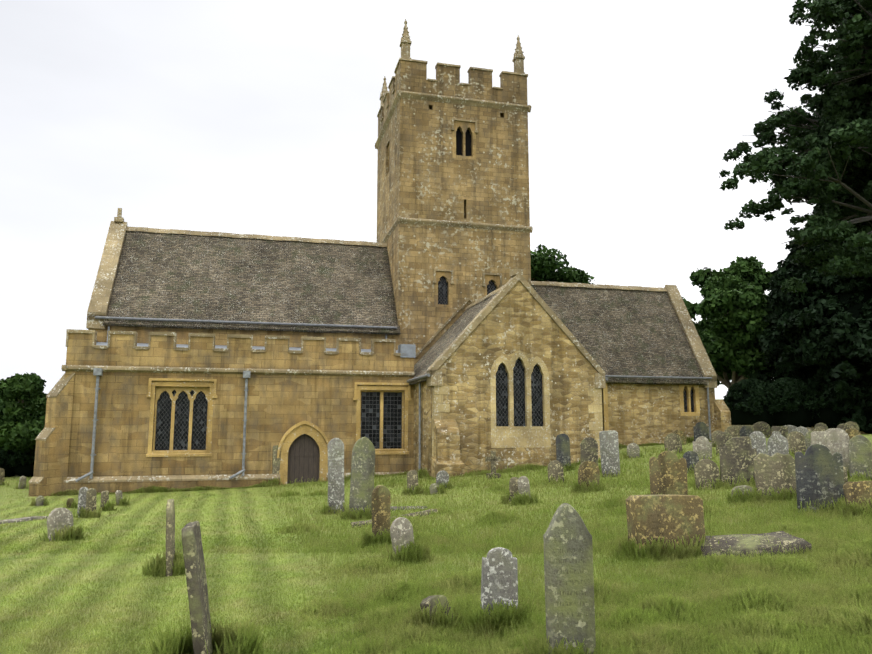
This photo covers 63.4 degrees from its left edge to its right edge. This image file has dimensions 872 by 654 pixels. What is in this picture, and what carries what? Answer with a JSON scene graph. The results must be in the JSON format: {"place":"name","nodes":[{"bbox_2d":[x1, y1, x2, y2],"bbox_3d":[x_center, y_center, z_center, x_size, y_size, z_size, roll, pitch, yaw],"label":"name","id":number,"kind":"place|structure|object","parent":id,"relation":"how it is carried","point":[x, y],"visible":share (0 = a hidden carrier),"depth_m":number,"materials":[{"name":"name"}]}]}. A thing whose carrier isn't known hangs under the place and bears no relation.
{"place":"outdoors","nodes":[
{"label":"outdoors","id":0,"kind":"place"},
{"bbox_2d":[0,0,837,398],"label":"sky","id":1,"kind":"structure","parent":0,"point":[259,117],"materials":[{"name":"white"}]},
{"bbox_2d":[0,399,871,653],"bbox_3d":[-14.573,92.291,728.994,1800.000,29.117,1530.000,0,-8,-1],"label":"terrain","id":2,"kind":"structure","parent":0,"point":[53,501],"depth_m":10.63,"materials":[{"name":"green plant"}]},
{"bbox_2d":[0,468,4,484],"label":"headstone","id":3,"kind":"object","parent":2,"relation":"on","point":[2,473],"visible":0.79,"depth_m":28.77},
{"bbox_2d":[0,445,35,476],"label":"hedge","id":4,"kind":"object","parent":2,"relation":"on","point":[18,463],"visible":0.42,"depth_m":33.51,"materials":[{"name":"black plant"}]},
{"bbox_2d":[18,476,26,488],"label":"headstone","id":5,"kind":"object","parent":2,"relation":"on","point":[22,479],"visible":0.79,"depth_m":26.82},
{"bbox_2d":[0,372,46,475],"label":"foliage","id":6,"kind":"object","parent":2,"relation":"on","point":[23,400],"visible":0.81,"depth_m":33.42,"materials":[{"name":"green plant"}]},
{"bbox_2d":[0,516,47,523],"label":"kerb stone","id":7,"kind":"object","parent":2,"relation":"on","point":[21,519],"visible":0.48,"depth_m":16.48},
{"bbox_2d":[35,496,43,505],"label":"headstone","id":8,"kind":"object","parent":2,"relation":"on","point":[39,501],"visible":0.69,"depth_m":20.24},
{"bbox_2d":[29,376,73,496],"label":"buttress","id":9,"kind":"structure","parent":2,"relation":"on","point":[51,459],"depth_m":24.01,"materials":[{"name":"stone"}]},
{"bbox_2d":[29,373,74,483],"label":"aisle buttress weatherings","id":10,"kind":"object","parent":9,"relation":"on","point":[55,391],"visible":0.81,"depth_m":24.18,"materials":[{"name":"stone"}]},
{"bbox_2d":[47,508,72,540],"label":"headstone","id":11,"kind":"object","parent":2,"relation":"on","point":[58,518],"visible":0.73,"depth_m":13.31,"materials":[{"name":"stone"}]},
{"bbox_2d":[66,498,73,507],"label":"headstone","id":12,"kind":"object","parent":2,"relation":"on","point":[69,501],"visible":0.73,"depth_m":19.49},
{"bbox_2d":[77,487,87,516],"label":"headstone","id":13,"kind":"object","parent":2,"relation":"on","point":[82,497],"visible":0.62,"depth_m":17.29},
{"bbox_2d":[86,488,96,510],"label":"headstone","id":14,"kind":"object","parent":2,"relation":"on","point":[91,495],"visible":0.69,"depth_m":17.04,"materials":[{"name":"stone"}]},
{"bbox_2d":[100,491,108,508],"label":"headstone","id":15,"kind":"object","parent":2,"relation":"on","point":[104,496],"visible":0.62,"depth_m":18.58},
{"bbox_2d":[115,490,121,504],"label":"headstone","id":16,"kind":"object","parent":2,"relation":"on","point":[118,494],"visible":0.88,"depth_m":19.89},
{"bbox_2d":[166,499,174,576],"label":"headstone","id":17,"kind":"object","parent":2,"relation":"on","point":[170,530],"visible":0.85,"depth_m":9.59,"materials":[{"name":"stone"}]},
{"bbox_2d":[182,521,213,653],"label":"headstone","id":18,"kind":"object","parent":2,"relation":"on","point":[196,581],"visible":1,"depth_m":5.70,"materials":[{"name":"stone"}]},
{"bbox_2d":[63,333,413,492],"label":"aisle wall","id":19,"kind":"structure","parent":2,"relation":"on","point":[279,407],"depth_m":25.82,"materials":[{"name":"stone"}]},
{"bbox_2d":[155,390,207,449],"bbox_3d":[-9.242,3.353,25.680,1.850,2.260,0.020,2,-8,-14],"label":"window glass","id":20,"kind":"object","parent":19,"relation":"on","point":[181,421],"visible":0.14,"depth_m":25.65,"materials":[{"name":"glass"}]},
{"bbox_2d":[75,326,386,481],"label":"downpipes","id":21,"kind":"object","parent":19,"relation":"attached to","point":[97,372],"visible":0.85,"depth_m":24.74,"materials":[{"name":"metal"}]},
{"bbox_2d":[61,329,414,482],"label":"aisle trim","id":22,"kind":"structure","parent":19,"relation":"attached to","point":[90,368],"depth_m":25.73,"materials":[{"name":"stone"}]},
{"bbox_2d":[96,342,415,357],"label":"aisle lead roof","id":23,"kind":"structure","parent":19,"relation":"on","point":[408,350],"depth_m":27.86,"materials":[{"name":"metal"}]},
{"bbox_2d":[146,378,411,484],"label":"aisle window frames","id":24,"kind":"structure","parent":19,"relation":"attached to","point":[208,390],"depth_m":26.03,"materials":[{"name":"stone"}]},
{"bbox_2d":[287,434,319,483],"bbox_3d":[-4.963,5.048,26.458,1.360,2.280,0.080,2,-8,-14],"label":"door","id":25,"kind":"structure","parent":19,"relation":"in","point":[303,457],"depth_m":26.45,"materials":[{"name":"wood"}]},
{"bbox_2d":[361,392,401,448],"bbox_3d":[-2.130,3.623,27.453,1.720,2.220,0.020,2,-8,-14],"label":"window glass","id":26,"kind":"object","parent":19,"relation":"attached to","point":[392,418],"depth_m":27.46,"materials":[{"name":"glass"}]},
{"bbox_2d":[88,325,397,349],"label":"nave walls","id":27,"kind":"structure","parent":2,"relation":"on","point":[220,337],"depth_m":29.35,"materials":[{"name":"stone"}]},
{"bbox_2d":[86,208,126,328],"bbox_3d":[-14.207,-2.422,31.319,0.680,5.872,6.440,2,-8,-14],"label":"gable coping","id":28,"kind":"object","parent":27,"relation":"on","point":[104,282],"visible":0.67,"depth_m":29.40,"materials":[{"name":"stone"}]},
{"bbox_2d":[95,316,396,328],"bbox_3d":[-7.563,-0.173,29.259,12.100,0.100,0.100,2,-8,-14],"label":"gutter","id":29,"kind":"object","parent":27,"relation":"attached to","point":[238,322],"visible":1,"depth_m":29.12,"materials":[{"name":"metal"}]},
{"bbox_2d":[103,231,399,334],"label":"roof","id":30,"kind":"structure","parent":27,"relation":"on","point":[177,276],"depth_m":30.92,"materials":[{"name":"stone"}]},
{"bbox_2d":[126,226,667,309],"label":"ridge tiles","id":31,"kind":"object","parent":30,"relation":"on","point":[203,233],"visible":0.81,"depth_m":33.47,"materials":[{"name":"stone"}]},
{"bbox_2d":[272,445,280,473],"bbox_3d":[-5.870,5.216,26.011,0.312,1.696,0.089,2,-8,-23],"label":"wall plaque","id":32,"kind":"object","parent":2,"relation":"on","point":[275,464],"visible":0.38,"depth_m":26.00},
{"bbox_2d":[327,438,343,513],"bbox_3d":[-2.264,3.481,15.980,0.372,1.926,0.100,2,-10,-21],"label":"headstone","id":33,"kind":"object","parent":2,"relation":"on","point":[335,447],"visible":0.94,"depth_m":15.96,"materials":[{"name":"stone"}]},
{"bbox_2d":[349,437,374,514],"bbox_3d":[-1.546,3.273,14.792,0.506,1.928,0.110,7,-13,-24],"label":"headstone","id":34,"kind":"object","parent":2,"relation":"on","point":[362,472],"visible":0.75,"depth_m":14.78,"materials":[{"name":"stone"}]},
{"bbox_2d":[371,485,390,537],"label":"headstone","id":35,"kind":"object","parent":2,"relation":"on","point":[381,500],"visible":0.69,"depth_m":11.07,"materials":[{"name":"stone"}]},
{"bbox_2d":[351,509,437,527],"bbox_3d":[-0.786,3.823,13.937,2.012,0.204,0.220,3,-8,-41],"label":"kerb stone","id":36,"kind":"object","parent":2,"relation":"on","point":[428,511],"visible":0.31,"depth_m":14.09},
{"bbox_2d":[390,517,413,553],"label":"headstone","id":37,"kind":"object","parent":2,"relation":"on","point":[401,530],"visible":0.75,"depth_m":9.62,"materials":[{"name":"stone"}]},
{"bbox_2d":[390,506,427,510],"bbox_3d":[-0.828,4.077,15.700,1.298,0.186,0.200,-6,-9,11],"label":"kerb stone","id":38,"kind":"object","parent":2,"relation":"on","point":[398,508],"visible":0.27,"depth_m":15.58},
{"bbox_2d":[407,470,417,490],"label":"headstone","id":39,"kind":"object","parent":2,"relation":"on","point":[412,477],"visible":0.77,"depth_m":18.99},
{"bbox_2d":[429,483,438,494],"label":"headstone","id":40,"kind":"object","parent":2,"relation":"on","point":[433,488],"visible":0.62,"depth_m":18.48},
{"bbox_2d":[0,435,871,653],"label":"grass tufts","id":41,"kind":"object","parent":2,"relation":"on","point":[241,639],"depth_m":8.88,"materials":[{"name":"plant"}]},
{"bbox_2d":[420,595,452,624],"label":"headstone","id":42,"kind":"object","parent":2,"relation":"on","point":[428,600],"visible":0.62,"depth_m":6.38,"materials":[{"name":"stone"}]},
{"bbox_2d":[436,470,448,485],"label":"headstone","id":43,"kind":"object","parent":2,"relation":"on","point":[442,476],"visible":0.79,"depth_m":19.75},
{"bbox_2d":[485,451,500,478],"bbox_3d":[1.784,4.379,21.944,0.480,1.049,0.240,1,-8,-8],"label":"stone cross","id":44,"kind":"object","parent":2,"relation":"on","point":[493,458],"visible":0.67,"depth_m":21.91,"materials":[{"name":"stone"}]},
{"bbox_2d":[481,547,517,614],"bbox_3d":[0.559,2.444,6.235,0.324,0.950,0.110,3,-12,-7],"label":"headstone","id":45,"kind":"object","parent":2,"relation":"on","point":[499,576],"visible":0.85,"depth_m":6.23,"materials":[{"name":"stone"}]},
{"bbox_2d":[414,281,602,477],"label":"transept walls","id":46,"kind":"structure","parent":2,"relation":"on","point":[514,321],"depth_m":25.31,"materials":[{"name":"stone"}]},
{"bbox_2d":[409,292,497,384],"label":"roof","id":47,"kind":"structure","parent":46,"relation":"on","point":[433,353],"depth_m":28.62,"materials":[{"name":"stone"}]},
{"bbox_2d":[427,268,605,387],"bbox_3d":[2.964,0.041,25.812,6.640,4.322,0.610,2,-8,-14],"label":"gable coping","id":48,"kind":"object","parent":46,"relation":"on","point":[434,372],"visible":0.79,"depth_m":25.69,"materials":[{"name":"stone"}]},
{"bbox_2d":[432,350,602,458],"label":"stone trim","id":49,"kind":"structure","parent":46,"relation":"attached to","point":[510,435],"depth_m":25.19,"materials":[{"name":"stone"}]},
{"bbox_2d":[496,358,542,425],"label":"lancet windows","id":50,"kind":"structure","parent":49,"relation":"in","point":[518,394],"depth_m":25.39,"materials":[{"name":"glass"}]},
{"bbox_2d":[509,477,518,503],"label":"headstone","id":51,"kind":"object","parent":2,"relation":"on","point":[513,485],"visible":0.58,"depth_m":15.28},
{"bbox_2d":[517,476,529,495],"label":"headstone","id":52,"kind":"object","parent":2,"relation":"on","point":[523,484],"visible":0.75,"depth_m":15.01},
{"bbox_2d":[548,460,563,482],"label":"headstone","id":53,"kind":"object","parent":2,"relation":"on","point":[555,468],"visible":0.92,"depth_m":18.75,"materials":[{"name":"stone"}]},
{"bbox_2d":[530,244,594,283],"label":"foliage","id":54,"kind":"object","parent":2,"relation":"on","point":[545,264],"visible":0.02,"depth_m":69.82,"materials":[{"name":"green plant"}]},
{"bbox_2d":[556,434,570,469],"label":"headstone","id":55,"kind":"object","parent":2,"relation":"on","point":[563,456],"visible":0.73,"depth_m":22.72,"materials":[{"name":"stone"}]},
{"bbox_2d":[418,382,710,469],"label":"downpipes","id":56,"kind":"object","parent":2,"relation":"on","point":[419,465],"visible":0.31,"depth_m":26.11,"materials":[{"name":"metal"}]},
{"bbox_2d":[543,503,595,653],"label":"headstone","id":57,"kind":"object","parent":2,"relation":"on","point":[569,579],"visible":1,"depth_m":5.09,"materials":[{"name":"stone"}]},
{"bbox_2d":[578,461,599,488],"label":"headstone","id":58,"kind":"object","parent":2,"relation":"on","point":[588,471],"visible":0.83,"depth_m":16.47,"materials":[{"name":"stone"}]},
{"bbox_2d":[580,437,597,464],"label":"headstone","id":59,"kind":"object","parent":2,"relation":"on","point":[588,448],"visible":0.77,"depth_m":20.73,"materials":[{"name":"stone"}]},
{"bbox_2d":[599,430,619,476],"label":"headstone","id":60,"kind":"object","parent":2,"relation":"on","point":[609,448],"visible":0.71,"depth_m":19.46,"materials":[{"name":"stone"}]},
{"bbox_2d":[627,443,639,457],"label":"headstone","id":61,"kind":"object","parent":2,"relation":"on","point":[633,449],"visible":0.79,"depth_m":25.76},
{"bbox_2d":[626,494,705,552],"bbox_3d":[2.905,2.620,8.906,0.914,0.979,0.310,1,-11,-9],"label":"headstone","id":62,"kind":"object","parent":2,"relation":"on","point":[669,517],"visible":0.56,"depth_m":8.80,"materials":[{"name":"stone"}]},
{"bbox_2d":[602,383,730,445],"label":"chancel walls","id":63,"kind":"structure","parent":2,"relation":"on","point":[638,414],"depth_m":33.65,"materials":[{"name":"stone"}]},
{"bbox_2d":[407,373,711,382],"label":"gutters","id":64,"kind":"object","parent":63,"relation":"attached to","point":[428,375],"visible":0.6,"depth_m":33.37,"materials":[{"name":"metal"}]},
{"bbox_2d":[531,285,706,384],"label":"roof","id":65,"kind":"structure","parent":63,"relation":"on","point":[621,332],"depth_m":35.36,"materials":[{"name":"stone"}]},
{"bbox_2d":[602,383,699,430],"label":"chancel dressings","id":66,"kind":"structure","parent":63,"relation":"attached to","point":[695,389],"depth_m":34.14,"materials":[{"name":"stone"}]},
{"bbox_2d":[683,387,693,411],"bbox_3d":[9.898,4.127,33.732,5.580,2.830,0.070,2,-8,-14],"label":"window","id":67,"kind":"structure","parent":66,"relation":"in","point":[685,400],"depth_m":34.39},
{"bbox_2d":[664,285,716,387],"bbox_3d":[12.690,0.548,37.753,0.680,5.704,6.080,2,-8,-14],"label":"gable coping","id":68,"kind":"object","parent":63,"relation":"on","point":[692,336],"visible":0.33,"depth_m":35.98,"materials":[{"name":"stone"}]},
{"bbox_2d":[649,451,687,494],"bbox_3d":[4.408,2.972,13.376,0.680,1.240,0.110,0,-10,5],"label":"headstone","id":69,"kind":"object","parent":2,"relation":"on","point":[668,471],"visible":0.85,"depth_m":13.36,"materials":[{"name":"stone"}]},
{"bbox_2d":[664,433,682,453],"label":"headstone","id":70,"kind":"object","parent":2,"relation":"on","point":[672,442],"visible":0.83,"depth_m":26.31,"materials":[{"name":"stone"}]},
{"bbox_2d":[673,430,685,444],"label":"headstone","id":71,"kind":"object","parent":2,"relation":"on","point":[681,434],"visible":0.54,"depth_m":31.83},
{"bbox_2d":[683,451,698,472],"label":"headstone","id":72,"kind":"object","parent":2,"relation":"on","point":[691,457],"visible":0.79,"depth_m":18.43,"materials":[{"name":"stone"}]},
{"bbox_2d":[693,422,708,441],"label":"headstone","id":73,"kind":"object","parent":2,"relation":"on","point":[700,429],"visible":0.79,"depth_m":32.76,"materials":[{"name":"stone"}]},
{"bbox_2d":[693,436,711,459],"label":"headstone","id":74,"kind":"object","parent":2,"relation":"on","point":[702,446],"visible":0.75,"depth_m":22.09,"materials":[{"name":"stone"}]},
{"bbox_2d":[694,459,720,488],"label":"headstone","id":75,"kind":"object","parent":2,"relation":"on","point":[706,469],"visible":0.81,"depth_m":15.13,"materials":[{"name":"stone"}]},
{"bbox_2d":[711,430,721,446],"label":"headstone","id":76,"kind":"object","parent":2,"relation":"on","point":[714,435],"visible":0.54,"depth_m":28.74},
{"bbox_2d":[716,432,732,455],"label":"headstone","id":77,"kind":"object","parent":2,"relation":"on","point":[722,438],"visible":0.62,"depth_m":23.66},
{"bbox_2d":[689,256,772,385],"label":"foliage","id":78,"kind":"object","parent":2,"relation":"on","point":[750,269],"visible":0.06,"depth_m":69.91,"materials":[{"name":"green plant"}]},
{"bbox_2d":[725,426,737,436],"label":"headstone","id":79,"kind":"object","parent":2,"relation":"on","point":[732,431],"visible":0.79,"depth_m":30.61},
{"bbox_2d":[682,275,781,387],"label":"tree","id":80,"kind":"object","parent":2,"relation":"on","point":[732,310],"visible":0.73,"depth_m":53.75,"materials":[{"name":"green plant"}]},
{"bbox_2d":[719,437,756,485],"bbox_3d":[6.474,3.012,15.106,0.743,1.293,0.110,0,-11,12],"label":"headstone","id":81,"kind":"object","parent":2,"relation":"on","point":[737,455],"visible":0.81,"depth_m":15.09,"materials":[{"name":"stone"}]},
{"bbox_2d":[731,485,752,495],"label":"headstone","id":82,"kind":"object","parent":2,"relation":"on","point":[741,487],"visible":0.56,"depth_m":12.79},
{"bbox_2d":[732,425,752,436],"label":"headstone","id":83,"kind":"object","parent":2,"relation":"on","point":[738,427],"visible":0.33,"depth_m":37.33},
{"bbox_2d":[733,436,751,447],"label":"headstone","id":84,"kind":"object","parent":2,"relation":"on","point":[747,438],"visible":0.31,"depth_m":20.00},
{"bbox_2d":[740,426,752,436],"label":"headstone","id":85,"kind":"object","parent":2,"relation":"on","point":[746,431],"visible":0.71,"depth_m":33.29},
{"bbox_2d":[698,531,811,557],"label":"ledger slab","id":86,"kind":"structure","parent":2,"relation":"on","point":[747,542],"depth_m":8.51,"materials":[{"name":"stone"}]},
{"bbox_2d":[749,431,766,454],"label":"headstone","id":87,"kind":"object","parent":2,"relation":"on","point":[758,440],"visible":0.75,"depth_m":21.47,"materials":[{"name":"stone"}]},
{"bbox_2d":[753,422,770,437],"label":"headstone","id":88,"kind":"object","parent":2,"relation":"on","point":[764,428],"visible":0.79,"depth_m":37.90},
{"bbox_2d":[753,452,795,496],"bbox_3d":[6.128,2.812,12.683,0.705,1.098,0.146,-5,-14,19],"label":"headstone","id":89,"kind":"object","parent":2,"relation":"on","point":[775,471],"visible":0.62,"depth_m":12.68,"materials":[{"name":"stone"}]},
{"bbox_2d":[767,434,788,455],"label":"headstone","id":90,"kind":"object","parent":2,"relation":"on","point":[776,443],"visible":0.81,"depth_m":19.18,"materials":[{"name":"stone"}]},
{"bbox_2d":[771,426,787,438],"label":"headstone","id":91,"kind":"object","parent":2,"relation":"on","point":[783,430],"visible":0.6,"depth_m":29.84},
{"bbox_2d":[785,425,796,433],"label":"headstone","id":92,"kind":"object","parent":2,"relation":"on","point":[791,428],"visible":0.23,"depth_m":35.06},
{"bbox_2d":[719,0,871,292],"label":"tree boughs","id":93,"kind":"object","parent":2,"relation":"on","point":[824,160],"depth_m":26.89,"materials":[{"name":"plant"}]},
{"bbox_2d":[787,431,805,454],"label":"headstone","id":94,"kind":"object","parent":2,"relation":"on","point":[796,439],"visible":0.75,"depth_m":21.41,"materials":[{"name":"stone"}]},
{"bbox_2d":[723,377,871,433],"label":"hedge","id":95,"kind":"object","parent":2,"relation":"on","point":[782,401],"visible":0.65,"depth_m":44.93,"materials":[{"name":"green plant"}]},
{"bbox_2d":[794,426,807,435],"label":"headstone","id":96,"kind":"object","parent":2,"relation":"on","point":[803,430],"visible":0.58,"depth_m":26.21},
{"bbox_2d":[804,431,812,448],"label":"headstone","id":97,"kind":"object","parent":2,"relation":"on","point":[807,436],"visible":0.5,"depth_m":22.67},
{"bbox_2d":[748,189,871,431],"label":"yew","id":98,"kind":"object","parent":2,"relation":"on","point":[819,330],"visible":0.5,"depth_m":45.50,"materials":[{"name":"green plant"}]},
{"bbox_2d":[811,431,827,445],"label":"headstone","id":99,"kind":"object","parent":2,"relation":"on","point":[818,437],"visible":0.33,"depth_m":19.03,"materials":[{"name":"stone"}]},
{"bbox_2d":[795,444,844,511],"bbox_3d":[6.074,2.509,11.166,0.670,1.303,0.110,-2,-9,21],"label":"headstone","id":100,"kind":"object","parent":2,"relation":"on","point":[819,472],"visible":0.79,"depth_m":11.15,"materials":[{"name":"stone"}]},
{"bbox_2d":[814,426,826,431],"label":"headstone","id":101,"kind":"object","parent":2,"relation":"on","point":[821,428],"visible":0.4,"depth_m":28.02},
{"bbox_2d":[814,423,827,428],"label":"headstone","id":102,"kind":"object","parent":2,"relation":"on","point":[820,424],"visible":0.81,"depth_m":42.90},
{"bbox_2d":[825,428,849,470],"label":"headstone","id":103,"kind":"object","parent":2,"relation":"on","point":[837,439],"visible":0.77,"depth_m":15.00,"materials":[{"name":"stone"}]},
{"bbox_2d":[837,423,850,430],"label":"headstone","id":104,"kind":"object","parent":2,"relation":"on","point":[843,426],"visible":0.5,"depth_m":28.97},
{"bbox_2d":[843,466,847,483],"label":"headstone","id":105,"kind":"object","parent":2,"relation":"on","point":[845,475],"visible":0.23,"depth_m":13.00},
{"bbox_2d":[845,421,858,430],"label":"headstone","id":106,"kind":"object","parent":2,"relation":"on","point":[853,425],"visible":0.33,"depth_m":41.03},
{"bbox_2d":[845,428,860,438],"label":"headstone","id":107,"kind":"object","parent":2,"relation":"on","point":[851,432],"visible":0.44,"depth_m":20.96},
{"bbox_2d":[843,481,871,509],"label":"headstone","id":108,"kind":"object","parent":2,"relation":"on","point":[856,491],"visible":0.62,"depth_m":10.46,"materials":[{"name":"stone"}]},
{"bbox_2d":[848,435,871,447],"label":"headstone","id":109,"kind":"object","parent":2,"relation":"on","point":[856,438],"visible":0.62,"depth_m":14.50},
{"bbox_2d":[849,441,871,479],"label":"headstone","id":110,"kind":"object","parent":2,"relation":"on","point":[860,456],"visible":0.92,"depth_m":14.02,"materials":[{"name":"stone"}]},
{"bbox_2d":[377,60,530,364],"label":"tower","id":111,"kind":"structure","parent":0,"point":[427,176],"depth_m":32.60,"materials":[{"name":"stone"}]},
{"bbox_2d":[388,121,499,307],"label":"window surrounds","id":112,"kind":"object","parent":111,"relation":"in","point":[462,126],"depth_m":32.73,"materials":[{"name":"stone"}]},
{"bbox_2d":[375,19,532,356],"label":"tower stone trim","id":113,"kind":"structure","parent":111,"relation":"attached to","point":[517,60],"depth_m":32.97,"materials":[{"name":"stone"}]},
{"bbox_2d":[456,128,470,155],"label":"belfry window","id":114,"kind":"structure","parent":111,"relation":"in","point":[459,142],"depth_m":33.17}
]}

